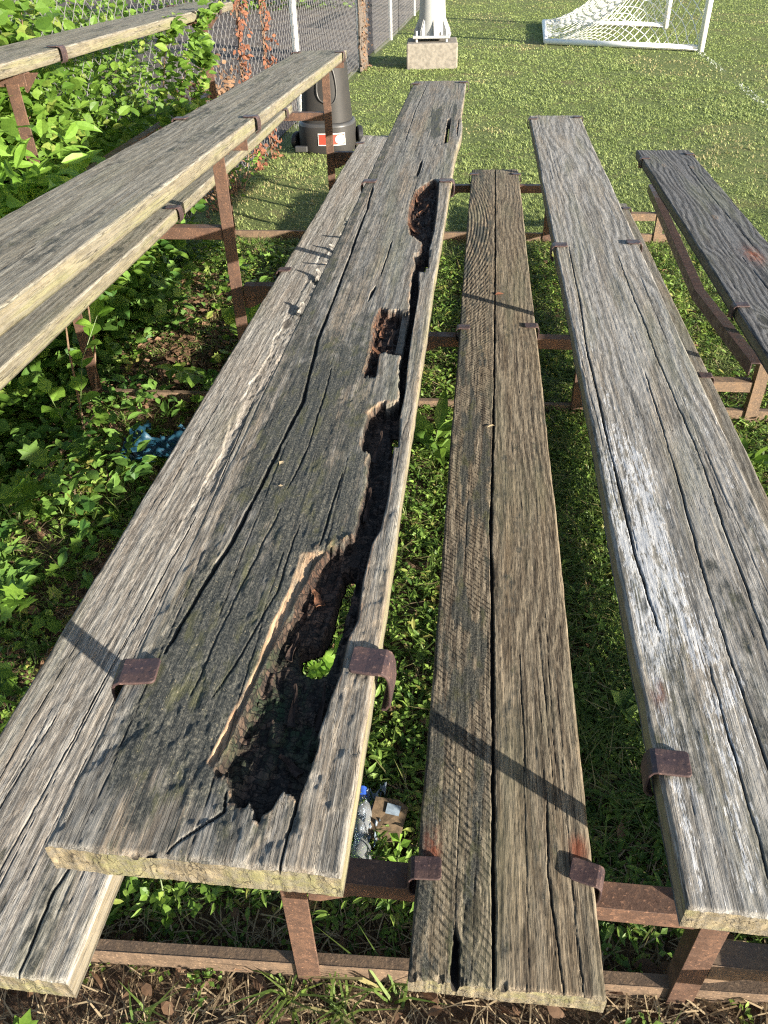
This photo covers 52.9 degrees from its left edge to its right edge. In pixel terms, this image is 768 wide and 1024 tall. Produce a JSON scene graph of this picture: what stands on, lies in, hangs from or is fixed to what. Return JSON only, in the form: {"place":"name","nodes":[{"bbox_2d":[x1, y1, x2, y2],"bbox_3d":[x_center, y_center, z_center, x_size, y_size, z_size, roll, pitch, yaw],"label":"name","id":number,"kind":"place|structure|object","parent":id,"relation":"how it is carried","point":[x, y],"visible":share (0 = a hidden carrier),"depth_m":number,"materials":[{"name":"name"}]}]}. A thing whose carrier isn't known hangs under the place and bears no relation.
{"place":"outdoors","nodes":[
{"label":"outdoors","id":0,"kind":"place"},
{"bbox_2d":[8,0,419,210],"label":"gravel path","id":1,"kind":"structure","parent":0,"point":[235,37],"depth_m":15.42,"materials":[{"name":"grey gravel"}]},
{"bbox_2d":[0,0,767,1023],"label":"ground","id":2,"kind":"structure","parent":0,"point":[250,222],"depth_m":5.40,"materials":[{"name":"green plant"}]},
{"bbox_2d":[0,375,35,432],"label":"broad leaf shrub","id":3,"kind":"object","parent":2,"relation":"on","point":[8,396],"visible":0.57,"depth_m":3.23,"materials":[{"name":"green plant"}]},
{"bbox_2d":[0,581,37,624],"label":"lobed leaf plant","id":4,"kind":"object","parent":2,"relation":"on","point":[12,600],"visible":0.97,"depth_m":2.40,"materials":[{"name":"green plant"}]},
{"bbox_2d":[0,440,50,520],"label":"lobed leaf plant","id":5,"kind":"object","parent":2,"relation":"on","point":[24,484],"visible":0.91,"depth_m":2.75,"materials":[{"name":"green plant"}]},
{"bbox_2d":[13,1009,37,1023],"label":"leafy weed","id":6,"kind":"object","parent":2,"relation":"on","point":[25,1018],"visible":1,"depth_m":1.59,"materials":[{"name":"green plant"}]},
{"bbox_2d":[9,414,94,514],"bbox_3d":[-1.284,-0.200,3.013,0.042,0.065,0.625,5,38,9],"label":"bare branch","id":7,"kind":"object","parent":2,"relation":"on","point":[41,476],"visible":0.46,"depth_m":2.98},
{"bbox_2d":[0,0,107,418],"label":"broad leaf shrub","id":8,"kind":"object","parent":2,"relation":"on","point":[8,26],"visible":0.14,"depth_m":3.54,"materials":[{"name":"green plant"}]},
{"bbox_2d":[31,298,113,425],"bbox_3d":[-1.222,-0.544,3.136,0.399,0.533,0.195,-24,42,-26],"label":"seedling plant","id":9,"kind":"object","parent":2,"relation":"on","point":[77,382],"visible":0.91,"depth_m":3.12,"materials":[{"name":"green plant"}]},
{"bbox_2d":[0,95,159,423],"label":"lance leaf shrub","id":10,"kind":"object","parent":2,"relation":"on","point":[37,180],"visible":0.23,"depth_m":2.73,"materials":[{"name":"green plant"}]},
{"bbox_2d":[1,0,185,222],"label":"bushy shrub","id":11,"kind":"object","parent":2,"relation":"on","point":[97,54],"visible":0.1,"depth_m":4.51,"materials":[{"name":"green plant"}]},
{"bbox_2d":[0,0,187,78],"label":"shrub","id":12,"kind":"object","parent":2,"relation":"on","point":[140,40],"visible":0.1,"depth_m":11.35,"materials":[{"name":"green plant"}]},
{"bbox_2d":[4,20,187,373],"bbox_3d":[-1.552,-1.740,3.966,0.913,1.556,2.420,3,37,6],"label":"tangled shrub","id":13,"kind":"object","parent":2,"relation":"on","point":[90,143],"visible":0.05,"depth_m":3.85,"materials":[{"name":"green plant"}]},
{"bbox_2d":[17,203,206,397],"bbox_3d":[-1.470,-1.334,4.060,0.915,0.812,2.226,-2,37,0],"label":"broad leaf shrub","id":14,"kind":"object","parent":2,"relation":"on","point":[149,301],"visible":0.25,"depth_m":3.91,"materials":[{"name":"green plant"}]},
{"bbox_2d":[13,0,224,293],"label":"vine shrub","id":15,"kind":"object","parent":2,"relation":"on","point":[204,56],"visible":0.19,"depth_m":4.09,"materials":[{"name":"green plant"}]},
{"bbox_2d":[0,253,271,603],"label":"tall weed cover","id":16,"kind":"object","parent":2,"relation":"on","point":[79,445],"visible":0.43,"depth_m":2.94,"materials":[{"name":"green plant"}]},
{"bbox_2d":[110,980,181,1023],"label":"grass clump","id":17,"kind":"object","parent":2,"relation":"on","point":[151,1008],"visible":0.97,"depth_m":1.61,"materials":[{"name":"green plant"}]},
{"bbox_2d":[0,235,292,719],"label":"broadleaf cover","id":18,"kind":"object","parent":2,"relation":"on","point":[47,614],"visible":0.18,"depth_m":3.12,"materials":[{"name":"green plant"}]},
{"bbox_2d":[0,240,294,925],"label":"lobed weed cover","id":19,"kind":"object","parent":2,"relation":"on","point":[54,626],"visible":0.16,"depth_m":3.05,"materials":[{"name":"green plant"}]},
{"bbox_2d":[120,420,185,462],"bbox_3d":[-0.882,-0.274,3.077,0.399,0.082,0.244,7,45,21],"label":"plastic sheet","id":20,"kind":"object","parent":2,"relation":"on","point":[161,446],"visible":0.51,"depth_m":3.12,"materials":[{"name":"blue plastic"}]},
{"bbox_2d":[128,877,219,928],"bbox_3d":[-0.485,0.876,1.774,0.199,0.114,0.128,23,43,29],"label":"clover clump","id":21,"kind":"object","parent":2,"relation":"on","point":[159,897],"visible":0.76,"depth_m":1.75,"materials":[{"name":"green plant"}]},
{"bbox_2d":[88,0,273,14],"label":"shrub","id":22,"kind":"object","parent":2,"relation":"on","point":[146,5],"visible":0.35,"depth_m":20.20,"materials":[{"name":"green plant"}]},
{"bbox_2d":[155,364,216,390],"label":"compound leaf plant","id":23,"kind":"object","parent":2,"relation":"on","point":[192,379],"visible":0.48,"depth_m":3.30,"materials":[{"name":"green plant"}]},
{"bbox_2d":[0,0,419,221],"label":"chain link fence","id":24,"kind":"object","parent":2,"relation":"on","point":[294,33],"visible":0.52,"depth_m":7.86,"materials":[{"name":"metal"}]},
{"bbox_2d":[176,48,257,219],"bbox_3d":[-1.247,-2.910,5.903,0.164,1.034,2.354,3,37,6],"label":"dead vine","id":25,"kind":"object","parent":24,"relation":"attached to","point":[220,91],"visible":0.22,"depth_m":5.90,"materials":[{"name":"orange plant"}]},
{"bbox_2d":[230,0,271,171],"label":"dead vine","id":26,"kind":"object","parent":24,"relation":"attached to","point":[239,33],"visible":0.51,"depth_m":6.25,"materials":[{"name":"orange plant"}]},
{"bbox_2d":[258,0,283,159],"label":"dead vine","id":27,"kind":"object","parent":24,"relation":"attached to","point":[264,29],"visible":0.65,"depth_m":6.81,"materials":[{"name":"orange plant"}]},
{"bbox_2d":[210,96,264,207],"bbox_3d":[-1.221,-2.960,5.894,0.454,1.078,1.095,3,37,6],"label":"leafy plant","id":28,"kind":"object","parent":2,"relation":"on","point":[247,161],"visible":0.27,"depth_m":6.17,"materials":[{"name":"green plant"}]},
{"bbox_2d":[220,304,259,334],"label":"broad leaf plant","id":29,"kind":"object","parent":2,"relation":"on","point":[228,314],"visible":0.16,"depth_m":3.63,"materials":[{"name":"green plant"}]},
{"bbox_2d":[245,888,280,901],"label":"clover clump","id":30,"kind":"object","parent":2,"relation":"on","point":[271,899],"visible":0.13,"depth_m":1.77,"materials":[{"name":"green plant"}]},
{"bbox_2d":[213,970,358,1023],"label":"grass clump","id":31,"kind":"object","parent":2,"relation":"on","point":[280,1004],"visible":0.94,"depth_m":1.57,"materials":[{"name":"green plant"}]},
{"bbox_2d":[237,0,365,10],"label":"shrub","id":32,"kind":"object","parent":2,"relation":"on","point":[301,2],"visible":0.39,"depth_m":20.66,"materials":[{"name":"green plant"}]},
{"bbox_2d":[302,633,342,678],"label":"leafy weed","id":33,"kind":"object","parent":2,"relation":"on","point":[322,667],"visible":0.24,"depth_m":2.17,"materials":[{"name":"green plant"}]},
{"bbox_2d":[291,60,362,153],"bbox_3d":[-0.545,-3.851,7.280,0.695,0.777,0.554,3,37,6],"label":"trash bin","id":34,"kind":"object","parent":2,"relation":"on","point":[308,137],"visible":0.63,"depth_m":7.19,"materials":[{"name":"grey plastic"}]},
{"bbox_2d":[302,946,392,1023],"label":"grass clump","id":35,"kind":"object","parent":2,"relation":"on","point":[341,1015],"visible":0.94,"depth_m":1.57,"materials":[{"name":"green plant"}]},
{"bbox_2d":[350,786,371,858],"bbox_3d":[-0.054,0.765,1.832,0.062,0.077,0.232,-2,43,0],"label":"plastic bottle","id":36,"kind":"object","parent":2,"relation":"on","point":[361,847],"visible":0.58,"depth_m":1.82,"materials":[{"name":"white"}]},
{"bbox_2d":[357,0,372,74],"bbox_3d":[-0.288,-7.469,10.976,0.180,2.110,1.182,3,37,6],"label":"fence post","id":37,"kind":"object","parent":2,"relation":"on","point":[364,63],"visible":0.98,"depth_m":11.25,"materials":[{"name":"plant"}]},
{"bbox_2d":[301,921,446,1008],"bbox_3d":[-0.032,0.940,1.617,0.323,0.084,0.196,-4,37,-3],"label":"grass clump","id":38,"kind":"object","parent":2,"relation":"on","point":[380,987],"visible":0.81,"depth_m":1.58,"materials":[{"name":"green plant"}]},
{"bbox_2d":[363,782,385,847],"bbox_3d":[-0.033,0.726,1.864,0.060,0.037,0.176,3,37,6],"label":"plastic wrapper","id":39,"kind":"object","parent":2,"relation":"on","point":[374,796],"visible":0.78,"depth_m":1.90,"materials":[{"name":"plastic"}]},
{"bbox_2d":[0,1,767,1012],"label":"bleachers","id":40,"kind":"object","parent":2,"relation":"on","point":[178,715],"visible":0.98,"depth_m":1.50,"materials":[{"name":"grey wood"}]},
{"bbox_2d":[0,756,767,1023],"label":"straw litter","id":41,"kind":"object","parent":2,"relation":"on","point":[219,996],"visible":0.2,"depth_m":1.63,"materials":[{"name":"brown plant"}]},
{"bbox_2d":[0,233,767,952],"bbox_3d":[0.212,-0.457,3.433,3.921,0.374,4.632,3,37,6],"label":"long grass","id":42,"kind":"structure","parent":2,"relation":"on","point":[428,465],"depth_m":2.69,"materials":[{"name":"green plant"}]},
{"bbox_2d":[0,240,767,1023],"bbox_3d":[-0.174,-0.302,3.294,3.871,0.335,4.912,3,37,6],"label":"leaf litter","id":43,"kind":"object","parent":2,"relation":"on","point":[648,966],"visible":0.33,"depth_m":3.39,"materials":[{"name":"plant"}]},
{"bbox_2d":[0,255,767,818],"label":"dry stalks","id":44,"kind":"object","parent":2,"relation":"on","point":[352,593],"visible":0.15,"depth_m":2.72,"materials":[{"name":"plant"}]},
{"bbox_2d":[0,237,767,1023],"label":"clover cover","id":45,"kind":"object","parent":2,"relation":"on","point":[374,735],"visible":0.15,"depth_m":2.29,"materials":[{"name":"green plant"}]},
{"bbox_2d":[368,797,407,843],"bbox_3d":[0.008,0.737,1.851,0.086,0.025,0.100,12,53,8],"label":"snack carton","id":46,"kind":"object","parent":2,"relation":"on","point":[392,813],"visible":0.92,"depth_m":1.85,"materials":[{"name":"beige cardboard"}]},
{"bbox_2d":[385,833,410,862],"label":"leafy weed","id":47,"kind":"object","parent":2,"relation":"on","point":[405,843],"visible":0.31,"depth_m":1.69,"materials":[{"name":"green plant"}]},
{"bbox_2d":[406,0,457,69],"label":"light pole","id":48,"kind":"object","parent":2,"relation":"on","point":[432,44],"visible":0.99,"depth_m":11.31,"materials":[{"name":"concrete"}]},
{"bbox_2d":[414,388,452,466],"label":"broad leaf plant","id":49,"kind":"object","parent":2,"relation":"on","point":[424,429],"visible":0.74,"depth_m":3.08,"materials":[{"name":"green plant"}]},
{"bbox_2d":[107,249,767,954],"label":"narrow leaf cover","id":50,"kind":"object","parent":2,"relation":"on","point":[605,931],"visible":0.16,"depth_m":2.23,"materials":[{"name":"green plant"}]},
{"bbox_2d":[534,306,667,876],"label":"long grass","id":51,"kind":"structure","parent":2,"relation":"on","point":[606,601],"depth_m":2.26,"materials":[{"name":"green plant"}]},
{"bbox_2d":[611,688,640,723],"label":"plantain weed","id":52,"kind":"object","parent":2,"relation":"on","point":[628,692],"visible":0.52,"depth_m":2.05,"materials":[{"name":"green plant"}]},
{"bbox_2d":[542,0,713,51],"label":"soccer goal","id":53,"kind":"object","parent":2,"relation":"on","point":[579,21],"visible":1,"depth_m":12.97,"materials":[{"name":"white paint"}]},
{"bbox_2d":[646,1007,680,1023],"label":"grass clump","id":54,"kind":"object","parent":2,"relation":"on","point":[659,1018],"visible":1,"depth_m":1.47,"materials":[{"name":"green plant"}]},
{"bbox_2d":[740,438,767,471],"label":"plantain weed","id":55,"kind":"object","parent":2,"relation":"on","point":[758,457],"visible":0.28,"depth_m":2.95,"materials":[{"name":"green plant"}]}
]}

